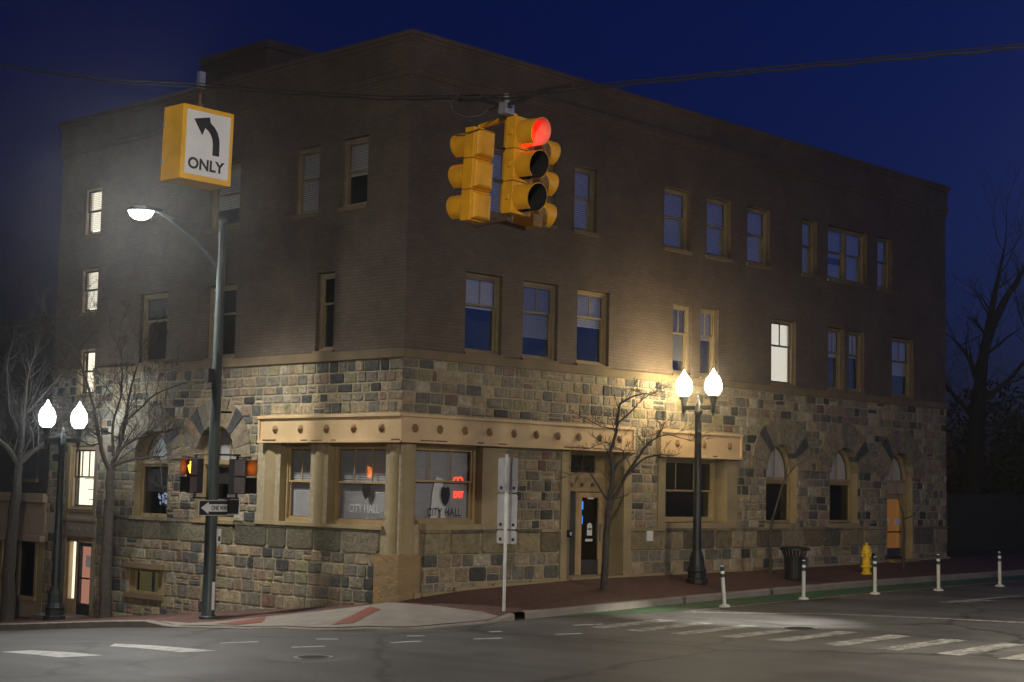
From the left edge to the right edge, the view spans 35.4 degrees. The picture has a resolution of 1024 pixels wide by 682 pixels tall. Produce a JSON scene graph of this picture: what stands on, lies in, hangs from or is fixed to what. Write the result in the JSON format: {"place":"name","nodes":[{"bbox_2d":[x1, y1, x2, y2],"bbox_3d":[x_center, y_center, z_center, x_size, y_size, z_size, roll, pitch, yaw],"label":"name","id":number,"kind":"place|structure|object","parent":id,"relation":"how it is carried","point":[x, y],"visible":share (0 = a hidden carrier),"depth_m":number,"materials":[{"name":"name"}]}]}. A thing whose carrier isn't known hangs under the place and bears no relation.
{"place":"outdoors","nodes":[
{"label":"outdoors","id":0,"kind":"place"},
{"bbox_2d":[0,579,1023,681],"bbox_3d":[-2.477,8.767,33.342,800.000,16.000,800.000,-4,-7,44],"label":"road","id":1,"kind":"structure","parent":0,"point":[520,648],"depth_m":26.86,"materials":[{"name":"grey asphalt"}]},
{"bbox_2d":[5,644,213,656],"bbox_3d":[-7.430,5.140,26.293,4.427,0.161,2.589,5,-7,-38],"label":"lane marking","id":2,"kind":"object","parent":1,"relation":"on","point":[72,654],"visible":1,"depth_m":26.73,"materials":[{"name":"white paint"}]},
{"bbox_2d":[267,652,358,662],"bbox_3d":[-3.192,5.078,25.765,1.480,0.027,1.480,-4,-7,44],"label":"manhole cover","id":3,"kind":"object","parent":1,"relation":"on","point":[302,657],"visible":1,"depth_m":25.75,"materials":[{"name":"metal"}]},
{"bbox_2d":[226,624,597,647],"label":"lane dashes","id":4,"kind":"object","parent":1,"relation":"on","point":[418,641],"visible":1,"depth_m":28.28,"materials":[{"name":"white paint"}]},
{"bbox_2d":[0,569,1023,630],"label":"kerb","id":5,"kind":"structure","parent":1,"relation":"on","point":[562,611],"depth_m":36.09,"materials":[{"name":"concrete"}]},
{"bbox_2d":[719,565,729,606],"bbox_3d":[4.666,5.418,35.457,0.260,0.920,0.260,-4,0,44],"label":"delineator post","id":6,"kind":"object","parent":1,"relation":"on","point":[723,590],"visible":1,"depth_m":35.42,"materials":[{"name":"white plastic"}]},
{"bbox_2d":[543,575,1023,617],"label":"cycle lane","id":7,"kind":"structure","parent":1,"relation":"on","point":[778,597],"depth_m":38.69,"materials":[{"name":"green paint"}]},
{"bbox_2d":[781,626,816,629],"bbox_3d":[5.422,5.422,30.319,0.700,0.027,0.700,-4,-7,44],"label":"manhole cover","id":8,"kind":"object","parent":1,"relation":"on","point":[799,627],"visible":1,"depth_m":30.35,"materials":[{"name":"black metal"}]},
{"bbox_2d":[798,560,808,599],"bbox_3d":[6.836,5.591,37.618,0.260,0.920,0.260,-4,-7,44],"label":"delineator post","id":9,"kind":"object","parent":1,"relation":"on","point":[803,597],"visible":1,"depth_m":37.58,"materials":[{"name":"white plastic"}]},
{"bbox_2d":[589,619,1023,659],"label":"crosswalk","id":10,"kind":"structure","parent":1,"relation":"on","point":[935,642],"depth_m":28.52,"materials":[{"name":"paint"}]},
{"bbox_2d":[685,611,1023,622],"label":"stop line","id":11,"kind":"object","parent":1,"relation":"on","point":[864,615],"visible":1,"depth_m":32.97,"materials":[{"name":"paint"}]},
{"bbox_2d":[688,580,1023,610],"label":"lane line","id":12,"kind":"object","parent":1,"relation":"on","point":[841,595],"visible":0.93,"depth_m":38.40,"materials":[{"name":"paint"}]},
{"bbox_2d":[870,556,879,594],"bbox_3d":[8.888,5.735,39.300,0.260,0.920,0.260,-4,-7,44],"label":"delineator post","id":13,"kind":"object","parent":1,"relation":"on","point":[875,575],"visible":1,"depth_m":39.26,"materials":[{"name":"white plastic"}]},
{"bbox_2d":[933,554,943,590],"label":"delineator post","id":14,"kind":"object","parent":1,"relation":"on","point":[938,588],"visible":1,"depth_m":40.55,"materials":[{"name":"white plastic"}]},
{"bbox_2d":[941,596,1020,602],"bbox_3d":[10.996,5.997,37.182,3.012,0.065,0.707,5,-6,-38],"label":"turn arrow","id":15,"kind":"object","parent":1,"relation":"on","point":[972,600],"visible":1,"depth_m":36.97,"materials":[{"name":"paint"}]},
{"bbox_2d":[995,551,1004,586],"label":"delineator post","id":16,"kind":"object","parent":1,"relation":"on","point":[999,584],"visible":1,"depth_m":42.43,"materials":[{"name":"white plastic"}]},
{"bbox_3d":[12.484,-0.104,9.953,0.320,7.484,0.320,-4,-7,44],"label":"utility pole","id":17,"kind":"object","parent":1,"relation":"on","visible":0},
{"bbox_2d":[0,43,1023,117],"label":"span wire","id":18,"kind":"object","parent":17,"relation":"attached to","point":[524,97],"visible":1,"depth_m":17.05,"materials":[{"name":"metal"}]},
{"bbox_2d":[160,71,233,189],"bbox_3d":[-3.808,-2.588,19.476,0.433,1.385,0.755,-3,-7,44],"label":"lane sign box","id":19,"kind":"object","parent":18,"relation":"hanging from","point":[197,143],"visible":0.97,"depth_m":19.28,"materials":[{"name":"metal"}]},
{"bbox_2d":[446,93,560,230],"bbox_3d":[0.004,-1.913,17.693,1.440,1.387,1.030,-2,-7,44],"label":"traffic signal","id":20,"kind":"object","parent":18,"relation":"hanging from","point":[532,152],"visible":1,"depth_m":17.60,"materials":[{"name":"metal"}]},
{"bbox_2d":[0,554,1023,627],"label":"sidewalk","id":21,"kind":"structure","parent":0,"point":[537,596],"depth_m":37.23,"materials":[{"name":"red brick"}]},
{"bbox_2d":[0,315,55,616],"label":"shop building","id":22,"kind":"structure","parent":21,"relation":"on","point":[30,560],"depth_m":44.54,"materials":[{"name":"brick"}]},
{"bbox_2d":[15,541,17,590],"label":"shop window","id":23,"kind":"structure","parent":22,"relation":"in","point":[17,541],"depth_m":44.66,"materials":[{"name":"black glass"}]},
{"bbox_2d":[10,410,39,481],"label":"upper window","id":24,"kind":"structure","parent":22,"relation":"in","point":[29,473],"depth_m":44.58,"materials":[{"name":"glass"}]},
{"bbox_2d":[19,541,34,596],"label":"shop window","id":25,"kind":"structure","parent":22,"relation":"in","point":[28,548],"depth_m":44.23,"materials":[{"name":"black glass"}]},
{"bbox_2d":[0,258,117,621],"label":"street tree","id":26,"kind":"object","parent":21,"relation":"on","point":[7,609],"visible":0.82,"depth_m":41.43,"materials":[{"name":"brown plant"}]},
{"bbox_2d":[39,400,86,620],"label":"street lamp","id":27,"kind":"object","parent":21,"relation":"on","point":[54,608],"visible":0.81,"depth_m":40.19,"materials":[{"name":"black metal"}]},
{"bbox_2d":[22,270,228,617],"bbox_3d":[-9.341,2.662,39.134,5.305,8.473,3.722,2,-5,-13],"label":"street tree","id":28,"kind":"object","parent":21,"relation":"on","point":[105,595],"visible":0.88,"depth_m":39.08,"materials":[{"name":"brown plant"}]},
{"bbox_2d":[128,205,240,619],"bbox_3d":[-7.246,1.577,35.144,2.641,9.099,0.432,2,-5,-8],"label":"mast lamp","id":29,"kind":"object","parent":21,"relation":"on","point":[213,376],"visible":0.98,"depth_m":35.18,"materials":[{"name":"grey metal"}]},
{"bbox_2d":[179,455,203,496],"bbox_3d":[-7.010,2.946,35.127,0.400,0.920,0.335,-4,-7,44],"label":"pedestrian signal","id":30,"kind":"object","parent":29,"relation":"attached to","point":[192,469],"visible":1,"depth_m":35.08,"materials":[{"name":"black metal"}]},
{"bbox_2d":[198,500,232,515],"bbox_3d":[-6.462,3.636,34.962,0.070,0.340,0.910,-4,-7,44],"label":"one way sign","id":31,"kind":"object","parent":29,"relation":"attached to","point":[212,507],"visible":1,"depth_m":34.88,"materials":[{"name":"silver metal"}]},
{"bbox_2d":[218,499,239,514],"bbox_3d":[-6.247,3.630,35.178,0.900,0.340,0.016,-4,-7,44],"label":"one way sign","id":32,"kind":"object","parent":29,"relation":"attached to","point":[233,508],"visible":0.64,"depth_m":35.00,"materials":[{"name":"metal"}]},
{"bbox_2d":[227,494,244,496],"bbox_3d":[-6.073,3.405,35.316,0.012,0.070,0.470,-4,-7,44],"label":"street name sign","id":33,"kind":"object","parent":29,"relation":"attached to","point":[233,495],"visible":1,"depth_m":35.28,"materials":[{"name":"metal"}]},
{"bbox_2d":[228,455,257,497],"bbox_3d":[-5.881,2.963,35.049,0.470,0.920,0.400,-2,-6,32],"label":"pedestrian signal","id":34,"kind":"object","parent":29,"relation":"attached to","point":[240,470],"visible":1,"depth_m":34.97,"materials":[{"name":"black metal"}]},
{"bbox_2d":[161,602,496,626],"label":"corner ramp","id":35,"kind":"structure","parent":21,"relation":"on","point":[395,614],"depth_m":32.23,"materials":[{"name":"concrete"}]},
{"bbox_2d":[219,617,265,623],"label":"tactile paving","id":36,"kind":"structure","parent":35,"relation":"on","point":[260,619],"depth_m":33.10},
{"bbox_2d":[332,607,378,624],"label":"tactile paving","id":37,"kind":"structure","parent":35,"relation":"on","point":[357,616],"depth_m":31.68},
{"bbox_2d":[31,28,950,618],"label":"stone building","id":38,"kind":"structure","parent":21,"relation":"on","point":[397,340],"depth_m":39.27,"materials":[{"name":"brick"}]},
{"bbox_2d":[67,447,94,512],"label":"window","id":39,"kind":"structure","parent":38,"relation":"in","point":[86,476],"depth_m":42.92,"materials":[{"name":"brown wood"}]},
{"bbox_2d":[76,542,91,615],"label":"door","id":40,"kind":"structure","parent":38,"relation":"in","point":[82,608],"depth_m":42.42,"materials":[{"name":"pink glass"}]},
{"bbox_2d":[76,349,94,397],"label":"window","id":41,"kind":"structure","parent":38,"relation":"in","point":[91,352],"depth_m":43.13,"materials":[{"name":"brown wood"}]},
{"bbox_2d":[78,268,98,316],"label":"window","id":42,"kind":"structure","parent":38,"relation":"in","point":[93,272],"depth_m":43.33,"materials":[{"name":"white wood"}]},
{"bbox_2d":[82,187,101,238],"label":"window","id":43,"kind":"structure","parent":38,"relation":"in","point":[97,197],"depth_m":43.54,"materials":[{"name":"white wood"}]},
{"bbox_2d":[130,568,162,594],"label":"basement window","id":44,"kind":"structure","parent":38,"relation":"in","point":[150,581],"depth_m":40.40,"materials":[{"name":"glass"}]},
{"bbox_2d":[136,293,167,364],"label":"window","id":45,"kind":"structure","parent":38,"relation":"in","point":[163,297],"depth_m":41.24,"materials":[{"name":"beige glass"}]},
{"bbox_2d":[139,431,168,516],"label":"arched window","id":46,"kind":"structure","parent":38,"relation":"in","point":[151,495],"depth_m":40.73,"materials":[{"name":"black glass"}]},
{"bbox_2d":[201,426,235,519],"bbox_3d":[-6.928,3.159,38.654,1.560,2.270,0.170,-4,-7,44],"label":"arched window","id":47,"kind":"structure","parent":38,"relation":"in","point":[226,447],"depth_m":38.76,"materials":[{"name":"beige paint"}]},
{"bbox_2d":[202,285,236,360],"bbox_3d":[-6.985,-0.418,38.866,1.260,1.850,0.270,-4,-7,44],"label":"window","id":48,"kind":"structure","parent":38,"relation":"in","point":[231,287],"depth_m":39.24,"materials":[{"name":"beige wood"}]},
{"bbox_2d":[206,163,240,232],"bbox_3d":[-6.930,-3.487,39.182,1.310,1.640,0.312,-4,-7,44],"label":"window","id":49,"kind":"structure","parent":38,"relation":"in","point":[216,196],"depth_m":39.36,"materials":[{"name":"beige glass"}]},
{"bbox_2d":[284,443,310,521],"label":"window","id":50,"kind":"structure","parent":38,"relation":"in","point":[294,515],"depth_m":36.71,"materials":[{"name":"grey glass"}]},
{"bbox_2d":[290,146,319,219],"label":"window","id":51,"kind":"structure","parent":38,"relation":"in","point":[301,188],"depth_m":37.20,"materials":[{"name":"beige glass"}]},
{"bbox_2d":[312,273,334,353],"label":"window","id":52,"kind":"structure","parent":38,"relation":"in","point":[323,305],"depth_m":36.31,"materials":[{"name":"beige wood"}]},
{"bbox_2d":[337,136,368,211],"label":"window","id":53,"kind":"structure","parent":38,"relation":"in","point":[348,171],"depth_m":36.05,"materials":[{"name":"beige glass"}]},
{"bbox_2d":[332,443,385,525],"bbox_3d":[-3.225,3.114,35.033,1.970,1.790,0.162,-4,-7,44],"label":"window","id":54,"kind":"structure","parent":38,"relation":"in","point":[376,458],"depth_m":35.21,"materials":[{"name":"glass"}]},
{"bbox_2d":[430,477,445,517],"bbox_3d":[-1.607,3.436,34.995,0.012,0.950,0.470,-4,-7,44],"label":"display board","id":55,"kind":"object","parent":38,"relation":"in","point":[436,501],"visible":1,"depth_m":34.97,"materials":[{"name":"paper"}]},
{"bbox_2d":[414,443,475,523],"bbox_3d":[-1.589,3.115,34.992,0.162,1.730,2.100,-4,-7,44],"label":"window","id":56,"kind":"structure","parent":38,"relation":"in","point":[466,515],"depth_m":35.20,"materials":[{"name":"grey glass"}]},
{"bbox_2d":[453,477,463,497],"bbox_3d":[-1.190,3.231,35.461,0.024,0.467,0.328,-4,-7,44],"label":"neon sign","id":57,"kind":"object","parent":38,"relation":"attached to","point":[456,491],"visible":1,"depth_m":35.45,"materials":[{"name":"red glass"}]},
{"bbox_2d":[463,272,503,357],"bbox_3d":[-0.706,-0.556,35.960,0.312,1.870,1.210,-4,-7,44],"label":"window","id":58,"kind":"structure","parent":38,"relation":"in","point":[495,308],"depth_m":36.24,"materials":[{"name":"beige glass"}]},
{"bbox_2d":[489,148,511,220],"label":"window","id":59,"kind":"structure","parent":38,"relation":"in","point":[494,214],"depth_m":36.69,"materials":[{"name":"blue glass"}]},
{"bbox_2d":[521,281,558,362],"bbox_3d":[0.584,-0.409,37.285,0.312,1.870,1.240,-4,-7,44],"label":"window","id":60,"kind":"structure","parent":38,"relation":"in","point":[548,328],"depth_m":37.52,"materials":[{"name":"beige glass"}]},
{"bbox_2d":[542,164,557,228],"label":"window","id":61,"kind":"structure","parent":38,"relation":"in","point":[549,198],"depth_m":37.85,"materials":[{"name":"beige glass"}]},
{"bbox_2d":[567,530,571,536],"bbox_3d":[1.340,4.497,37.448,0.085,0.160,0.100,-4,-7,44],"label":"intercom","id":62,"kind":"object","parent":38,"relation":"attached to","point":[569,533],"visible":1,"depth_m":37.41,"materials":[{"name":"plastic"}]},
{"bbox_2d":[573,167,598,236],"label":"window","id":63,"kind":"structure","parent":38,"relation":"in","point":[589,231],"depth_m":38.85,"materials":[{"name":"blue glass"}]},
{"bbox_2d":[578,492,601,574],"bbox_3d":[1.889,4.678,38.994,0.110,1.980,0.860,-4,-7,44],"label":"door","id":64,"kind":"structure","parent":38,"relation":"in","point":[590,504],"depth_m":39.02,"materials":[{"name":"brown wood"}]},
{"bbox_2d":[575,290,610,368],"bbox_3d":[1.874,-0.263,38.609,0.312,1.870,1.230,-4,-7,44],"label":"window","id":65,"kind":"structure","parent":38,"relation":"in","point":[586,307],"depth_m":38.88,"materials":[{"name":"beige paint"}]},
{"bbox_2d":[663,188,691,254],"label":"window","id":66,"kind":"structure","parent":38,"relation":"in","point":[682,241],"depth_m":41.38,"materials":[{"name":"blue glass"}]},
{"bbox_2d":[672,304,693,376],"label":"window","id":67,"kind":"structure","parent":38,"relation":"in","point":[676,308],"depth_m":41.29,"materials":[{"name":"beige glass"}]},
{"bbox_2d":[665,457,714,521],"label":"window","id":68,"kind":"structure","parent":38,"relation":"in","point":[679,495],"depth_m":41.34,"materials":[{"name":"beige paint"}]},
{"bbox_2d":[699,308,715,378],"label":"window","id":69,"kind":"structure","parent":38,"relation":"in","point":[704,333],"depth_m":42.11,"materials":[{"name":"beige glass"}]},
{"bbox_2d":[706,198,732,262],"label":"window","id":70,"kind":"structure","parent":38,"relation":"in","point":[723,240],"depth_m":42.65,"materials":[{"name":"blue glass"}]},
{"bbox_2d":[746,207,771,269],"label":"window","id":71,"kind":"structure","parent":38,"relation":"in","point":[762,248],"depth_m":43.95,"materials":[{"name":"blue glass"}]},
{"bbox_2d":[766,445,789,522],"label":"arched window","id":72,"kind":"structure","parent":38,"relation":"in","point":[775,478],"depth_m":44.22,"materials":[{"name":"black glass"}]},
{"bbox_2d":[771,319,797,387],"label":"window","id":73,"kind":"structure","parent":38,"relation":"in","point":[779,364],"depth_m":44.56,"materials":[{"name":"white glass"}]},
{"bbox_2d":[801,220,818,278],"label":"window","id":74,"kind":"structure","parent":38,"relation":"in","point":[810,274],"depth_m":45.68,"materials":[{"name":"beige glass"}]},
{"bbox_2d":[828,328,845,392],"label":"window","id":75,"kind":"structure","parent":38,"relation":"in","point":[837,333],"depth_m":46.41,"materials":[{"name":"beige glass"}]},
{"bbox_2d":[827,226,849,284],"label":"window","id":76,"kind":"structure","parent":38,"relation":"in","point":[841,279],"depth_m":46.77,"materials":[{"name":"blue glass"}]},
{"bbox_2d":[830,449,850,522],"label":"arched window","id":77,"kind":"structure","parent":38,"relation":"in","point":[840,487],"depth_m":46.46,"materials":[{"name":"black glass"}]},
{"bbox_2d":[845,230,868,288],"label":"window","id":78,"kind":"structure","parent":38,"relation":"in","point":[860,283],"depth_m":47.45,"materials":[{"name":"blue glass"}]},
{"bbox_2d":[848,331,865,394],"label":"window","id":79,"kind":"structure","parent":38,"relation":"in","point":[858,357],"depth_m":47.18,"materials":[{"name":"beige glass"}]},
{"bbox_2d":[877,238,893,293],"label":"window","id":80,"kind":"structure","parent":38,"relation":"in","point":[884,242],"depth_m":48.57,"materials":[{"name":"beige glass"}]},
{"bbox_2d":[887,494,903,557],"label":"door","id":81,"kind":"structure","parent":38,"relation":"in","point":[894,513],"depth_m":48.61,"materials":[{"name":"beige paint"}]},
{"bbox_2d":[887,454,905,483],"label":"arched window","id":82,"kind":"structure","parent":38,"relation":"in","point":[894,471],"depth_m":48.80,"materials":[{"name":"grey glass"}]},
{"bbox_2d":[891,338,914,399],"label":"window","id":83,"kind":"structure","parent":38,"relation":"in","point":[906,372],"depth_m":49.12,"materials":[{"name":"beige glass"}]},
{"bbox_2d":[497,454,517,610],"bbox_3d":[-0.136,3.927,32.924,0.570,3.200,0.082,-4,-7,44],"label":"sign post","id":84,"kind":"object","parent":21,"relation":"on","point":[506,501],"visible":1,"depth_m":32.96,"materials":[{"name":"metal"}]},
{"bbox_2d":[554,377,711,590],"bbox_3d":[2.869,3.249,36.489,3.764,4.989,1.415,2,-5,-14],"label":"street tree","id":85,"kind":"object","parent":21,"relation":"on","point":[609,498],"visible":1,"depth_m":36.49,"materials":[{"name":"brown plant"}]},
{"bbox_2d":[676,369,721,583],"bbox_3d":[4.532,3.281,39.165,1.310,5.211,0.540,-4,-7,44],"label":"street lamp","id":86,"kind":"object","parent":21,"relation":"on","point":[696,570],"visible":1,"depth_m":39.02,"materials":[{"name":"black metal"}]},
{"bbox_2d":[779,546,809,580],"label":"litter bin","id":87,"kind":"object","parent":21,"relation":"on","point":[793,567],"visible":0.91,"depth_m":40.93,"materials":[{"name":"black metal"}]},
{"bbox_2d":[768,419,838,578],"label":"sapling","id":88,"kind":"object","parent":21,"relation":"on","point":[770,539],"visible":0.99,"depth_m":40.87,"materials":[{"name":"brown plant"}]},
{"bbox_2d":[860,543,874,574],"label":"fire hydrant","id":89,"kind":"object","parent":21,"relation":"on","point":[867,555],"visible":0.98,"depth_m":43.69,"materials":[{"name":"yellow metal"}]},
{"bbox_2d":[896,468,943,569],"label":"sapling","id":90,"kind":"object","parent":21,"relation":"on","point":[903,557],"visible":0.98,"depth_m":45.62,"materials":[{"name":"brown plant"}]},
{"bbox_2d":[0,0,1023,493],"label":"sky","id":91,"kind":"structure","parent":0,"point":[945,118],"materials":[{"name":"blue"}]},
{"bbox_2d":[946,548,1023,557],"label":"lawn","id":92,"kind":"structure","parent":0,"point":[981,553],"depth_m":54.11,"materials":[{"name":"green plant"}]},
{"bbox_2d":[945,161,1023,493],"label":"bare tree","id":93,"kind":"object","parent":92,"relation":"on","point":[980,398],"visible":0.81,"depth_m":61.72,"materials":[{"name":"brown plant"}]},
{"bbox_2d":[946,493,1023,551],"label":"board fence","id":94,"kind":"object","parent":92,"relation":"on","point":[974,522],"visible":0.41,"depth_m":56.02,"materials":[{"name":"grey wood"}]},
{"bbox_2d":[946,378,1023,493],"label":"evergreen shrub","id":95,"kind":"object","parent":92,"relation":"on","point":[990,408],"visible":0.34,"depth_m":64.53,"materials":[{"name":"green plant"}]},
{"bbox_2d":[984,412,1023,494],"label":"evergreen shrub","id":96,"kind":"object","parent":92,"relation":"on","point":[1006,466],"visible":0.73,"depth_m":60.60,"materials":[{"name":"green plant"}]},
{"bbox_2d":[985,250,1023,378],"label":"bare tree","id":97,"kind":"object","parent":92,"relation":"on","point":[1019,312],"visible":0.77,"depth_m":63.37,"materials":[{"name":"brown plant"}]}
]}

